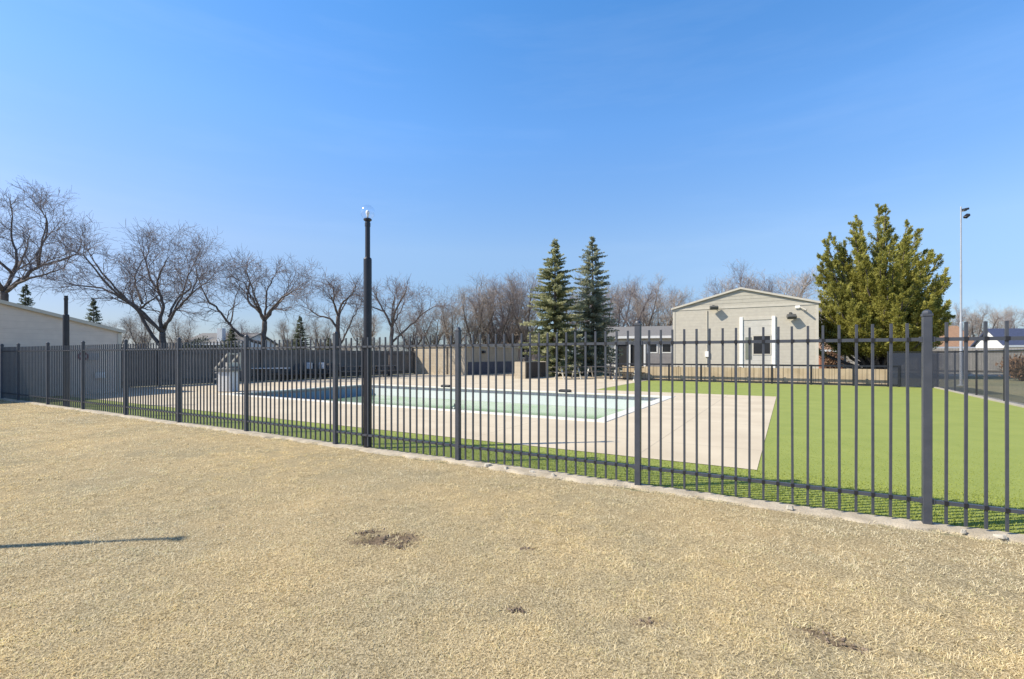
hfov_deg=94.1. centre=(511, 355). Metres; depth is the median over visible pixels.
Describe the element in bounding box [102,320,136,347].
bare tree
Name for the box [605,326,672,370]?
house
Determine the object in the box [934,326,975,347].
house
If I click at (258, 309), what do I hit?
bare tree
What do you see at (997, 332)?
house
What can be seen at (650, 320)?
bare tree
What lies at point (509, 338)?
bare tree
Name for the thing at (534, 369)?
brick enclosure
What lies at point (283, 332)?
bare tree
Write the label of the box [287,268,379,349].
bare tree
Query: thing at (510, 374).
dirt ground
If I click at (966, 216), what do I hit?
floodlight mast
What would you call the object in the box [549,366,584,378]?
picnic table
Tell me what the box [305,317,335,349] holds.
bare tree
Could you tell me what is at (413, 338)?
bare tree
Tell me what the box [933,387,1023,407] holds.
kerb
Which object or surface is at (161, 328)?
bare tree
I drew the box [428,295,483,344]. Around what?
bare tree
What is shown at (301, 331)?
spruce tree
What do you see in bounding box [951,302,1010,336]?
bare tree
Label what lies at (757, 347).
window
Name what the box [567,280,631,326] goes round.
bare tree
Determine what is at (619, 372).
picnic table
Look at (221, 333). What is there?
house
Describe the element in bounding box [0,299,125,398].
clubhouse
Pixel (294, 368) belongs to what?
lounge chair
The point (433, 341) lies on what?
bare tree
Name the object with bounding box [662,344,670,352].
window
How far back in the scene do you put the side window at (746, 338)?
30.66 m
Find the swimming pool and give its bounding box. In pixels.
[222,384,674,422]
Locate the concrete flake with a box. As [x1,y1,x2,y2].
[993,534,1007,538]
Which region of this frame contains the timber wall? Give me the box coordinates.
[622,366,886,383]
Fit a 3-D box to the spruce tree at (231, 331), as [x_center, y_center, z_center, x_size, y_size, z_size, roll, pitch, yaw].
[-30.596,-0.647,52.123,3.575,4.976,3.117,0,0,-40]
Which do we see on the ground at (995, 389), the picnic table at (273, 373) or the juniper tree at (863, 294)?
the juniper tree at (863, 294)
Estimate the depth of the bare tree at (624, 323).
51.45 m
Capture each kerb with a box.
[909,374,1002,375]
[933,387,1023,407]
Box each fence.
[1,310,1023,531]
[122,347,414,386]
[610,363,899,386]
[842,347,1023,373]
[887,349,1023,403]
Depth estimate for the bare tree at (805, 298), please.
60.08 m
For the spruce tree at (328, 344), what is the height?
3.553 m
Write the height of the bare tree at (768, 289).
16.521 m
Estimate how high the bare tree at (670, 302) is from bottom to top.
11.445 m
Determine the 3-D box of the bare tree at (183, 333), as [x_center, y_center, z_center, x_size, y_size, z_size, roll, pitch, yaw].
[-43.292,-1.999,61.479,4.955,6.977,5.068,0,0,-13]
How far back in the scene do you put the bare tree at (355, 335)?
55.91 m
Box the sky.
[0,0,1023,355]
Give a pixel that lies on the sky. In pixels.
(688, 138)
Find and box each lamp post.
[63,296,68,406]
[363,210,371,447]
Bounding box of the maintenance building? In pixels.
[671,287,820,367]
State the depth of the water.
17.86 m
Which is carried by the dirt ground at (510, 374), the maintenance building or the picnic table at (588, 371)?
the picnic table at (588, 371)
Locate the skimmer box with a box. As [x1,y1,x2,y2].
[559,389,571,391]
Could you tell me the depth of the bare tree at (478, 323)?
53.39 m
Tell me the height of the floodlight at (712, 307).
0.344 m
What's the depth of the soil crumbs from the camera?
2.60 m
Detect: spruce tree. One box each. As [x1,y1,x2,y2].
[17,284,34,305]
[85,298,102,323]
[222,328,241,347]
[288,316,312,349]
[321,337,332,349]
[519,239,593,376]
[567,236,622,375]
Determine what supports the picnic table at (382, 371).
on the deck
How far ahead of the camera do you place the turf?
7.65 m
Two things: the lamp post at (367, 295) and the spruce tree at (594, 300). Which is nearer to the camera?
the lamp post at (367, 295)
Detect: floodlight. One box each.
[710,305,718,309]
[786,312,796,318]
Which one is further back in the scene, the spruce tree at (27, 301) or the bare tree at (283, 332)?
the bare tree at (283, 332)
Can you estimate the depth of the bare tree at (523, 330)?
55.28 m
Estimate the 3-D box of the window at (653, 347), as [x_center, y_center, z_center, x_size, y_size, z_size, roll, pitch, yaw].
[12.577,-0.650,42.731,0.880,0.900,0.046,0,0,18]
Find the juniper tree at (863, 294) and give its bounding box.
[812,203,955,368]
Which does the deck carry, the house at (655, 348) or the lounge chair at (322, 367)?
the lounge chair at (322, 367)
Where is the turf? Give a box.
[16,380,1023,533]
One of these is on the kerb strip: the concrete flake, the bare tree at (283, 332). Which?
the concrete flake
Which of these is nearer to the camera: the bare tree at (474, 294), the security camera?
the security camera
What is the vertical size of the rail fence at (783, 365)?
1.000 m
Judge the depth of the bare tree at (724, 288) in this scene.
79.21 m
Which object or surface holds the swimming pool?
in the deck
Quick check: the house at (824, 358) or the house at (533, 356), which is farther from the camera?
the house at (533, 356)
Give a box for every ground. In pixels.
[3,359,1023,544]
[475,372,621,378]
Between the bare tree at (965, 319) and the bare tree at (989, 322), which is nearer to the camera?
the bare tree at (965, 319)
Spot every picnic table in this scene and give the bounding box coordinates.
[251,368,286,381]
[339,366,360,376]
[372,365,402,376]
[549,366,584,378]
[581,366,614,377]
[608,367,644,380]
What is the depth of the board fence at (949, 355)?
35.70 m
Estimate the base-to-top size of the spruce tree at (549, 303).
10.676 m
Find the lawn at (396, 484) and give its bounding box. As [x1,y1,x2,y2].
[0,400,1023,678]
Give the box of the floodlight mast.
[959,206,969,384]
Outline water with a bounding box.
[319,395,625,418]
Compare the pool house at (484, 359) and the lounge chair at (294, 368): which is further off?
the pool house at (484, 359)
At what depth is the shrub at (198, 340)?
55.28 m
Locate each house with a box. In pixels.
[183,328,277,349]
[414,346,518,374]
[501,330,549,361]
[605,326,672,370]
[819,343,841,368]
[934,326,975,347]
[970,328,1023,347]
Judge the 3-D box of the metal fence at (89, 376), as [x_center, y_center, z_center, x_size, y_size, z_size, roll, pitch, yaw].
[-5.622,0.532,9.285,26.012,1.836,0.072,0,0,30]
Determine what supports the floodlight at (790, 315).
attached to the maintenance building
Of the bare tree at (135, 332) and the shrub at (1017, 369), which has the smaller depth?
the shrub at (1017, 369)
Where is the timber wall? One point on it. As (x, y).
(831, 375)
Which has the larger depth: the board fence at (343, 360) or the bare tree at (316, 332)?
the bare tree at (316, 332)
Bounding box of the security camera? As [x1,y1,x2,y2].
[795,305,806,310]
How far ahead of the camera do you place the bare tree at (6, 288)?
26.86 m
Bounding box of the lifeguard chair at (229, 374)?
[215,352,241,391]
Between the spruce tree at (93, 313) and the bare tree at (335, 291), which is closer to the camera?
the bare tree at (335, 291)
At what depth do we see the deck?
10.71 m
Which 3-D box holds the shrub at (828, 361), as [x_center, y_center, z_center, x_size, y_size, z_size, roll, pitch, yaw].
[26.929,0.427,40.011,2.308,2.085,2.098,0,0,-39]
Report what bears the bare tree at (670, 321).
on the ground at (995, 389)
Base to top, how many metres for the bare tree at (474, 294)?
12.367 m
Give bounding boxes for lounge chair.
[281,364,299,380]
[288,363,314,379]
[299,362,328,378]
[318,363,339,378]
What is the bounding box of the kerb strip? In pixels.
[0,398,1023,545]
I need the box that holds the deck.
[72,374,775,469]
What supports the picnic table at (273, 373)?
on the deck
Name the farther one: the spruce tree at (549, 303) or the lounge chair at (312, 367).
the spruce tree at (549, 303)
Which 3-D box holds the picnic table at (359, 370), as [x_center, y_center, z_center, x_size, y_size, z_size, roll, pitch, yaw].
[-10.409,1.076,31.000,1.800,0.773,1.640,0,0,-35]
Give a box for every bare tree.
[0,177,116,300]
[20,212,245,347]
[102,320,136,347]
[115,315,164,347]
[163,317,197,346]
[171,245,324,349]
[225,319,260,345]
[273,319,309,349]
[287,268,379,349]
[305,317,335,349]
[333,273,459,375]
[342,314,386,350]
[381,300,442,350]
[400,305,455,344]
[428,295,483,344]
[446,281,506,343]
[448,274,530,343]
[457,270,528,343]
[484,267,544,346]
[495,269,569,360]
[548,272,590,362]
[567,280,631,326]
[571,275,664,326]
[603,273,668,325]
[623,287,697,325]
[654,284,698,325]
[698,272,763,297]
[703,257,785,294]
[736,268,823,299]
[788,285,829,338]
[950,308,988,333]
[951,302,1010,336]
[967,305,1023,335]
[988,311,1023,328]
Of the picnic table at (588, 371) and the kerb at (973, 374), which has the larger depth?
the kerb at (973, 374)
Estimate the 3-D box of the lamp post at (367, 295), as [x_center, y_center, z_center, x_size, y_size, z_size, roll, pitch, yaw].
[-2.244,-0.445,7.416,0.224,3.790,0.224,0,0,0]
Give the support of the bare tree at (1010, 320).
on the ground at (995, 389)
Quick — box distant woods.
[129,326,581,352]
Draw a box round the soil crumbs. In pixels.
[354,528,870,653]
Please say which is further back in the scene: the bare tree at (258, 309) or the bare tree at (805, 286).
the bare tree at (805, 286)
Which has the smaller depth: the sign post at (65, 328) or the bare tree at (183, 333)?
the sign post at (65, 328)
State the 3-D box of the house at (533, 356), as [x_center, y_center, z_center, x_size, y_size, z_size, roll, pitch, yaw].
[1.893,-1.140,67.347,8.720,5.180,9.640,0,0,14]
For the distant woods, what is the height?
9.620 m
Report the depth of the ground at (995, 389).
21.57 m
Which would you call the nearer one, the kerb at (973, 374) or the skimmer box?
the skimmer box
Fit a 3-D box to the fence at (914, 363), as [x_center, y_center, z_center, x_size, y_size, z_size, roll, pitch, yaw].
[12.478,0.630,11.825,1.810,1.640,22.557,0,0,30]
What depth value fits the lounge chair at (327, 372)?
30.10 m
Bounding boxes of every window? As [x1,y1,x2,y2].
[647,344,657,352]
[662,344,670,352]
[745,337,747,358]
[753,335,770,354]
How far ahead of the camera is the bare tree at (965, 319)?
64.91 m
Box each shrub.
[183,333,211,347]
[820,349,849,368]
[995,353,1023,380]
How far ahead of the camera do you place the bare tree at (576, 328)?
58.68 m
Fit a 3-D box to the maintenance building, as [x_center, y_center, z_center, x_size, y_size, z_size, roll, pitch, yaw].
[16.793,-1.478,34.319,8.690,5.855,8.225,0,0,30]
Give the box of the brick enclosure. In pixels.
[515,361,546,378]
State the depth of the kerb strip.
5.13 m
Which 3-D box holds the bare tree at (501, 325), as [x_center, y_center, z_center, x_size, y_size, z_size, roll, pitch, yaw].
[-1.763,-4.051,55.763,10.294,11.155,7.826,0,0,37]
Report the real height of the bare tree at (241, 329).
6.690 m

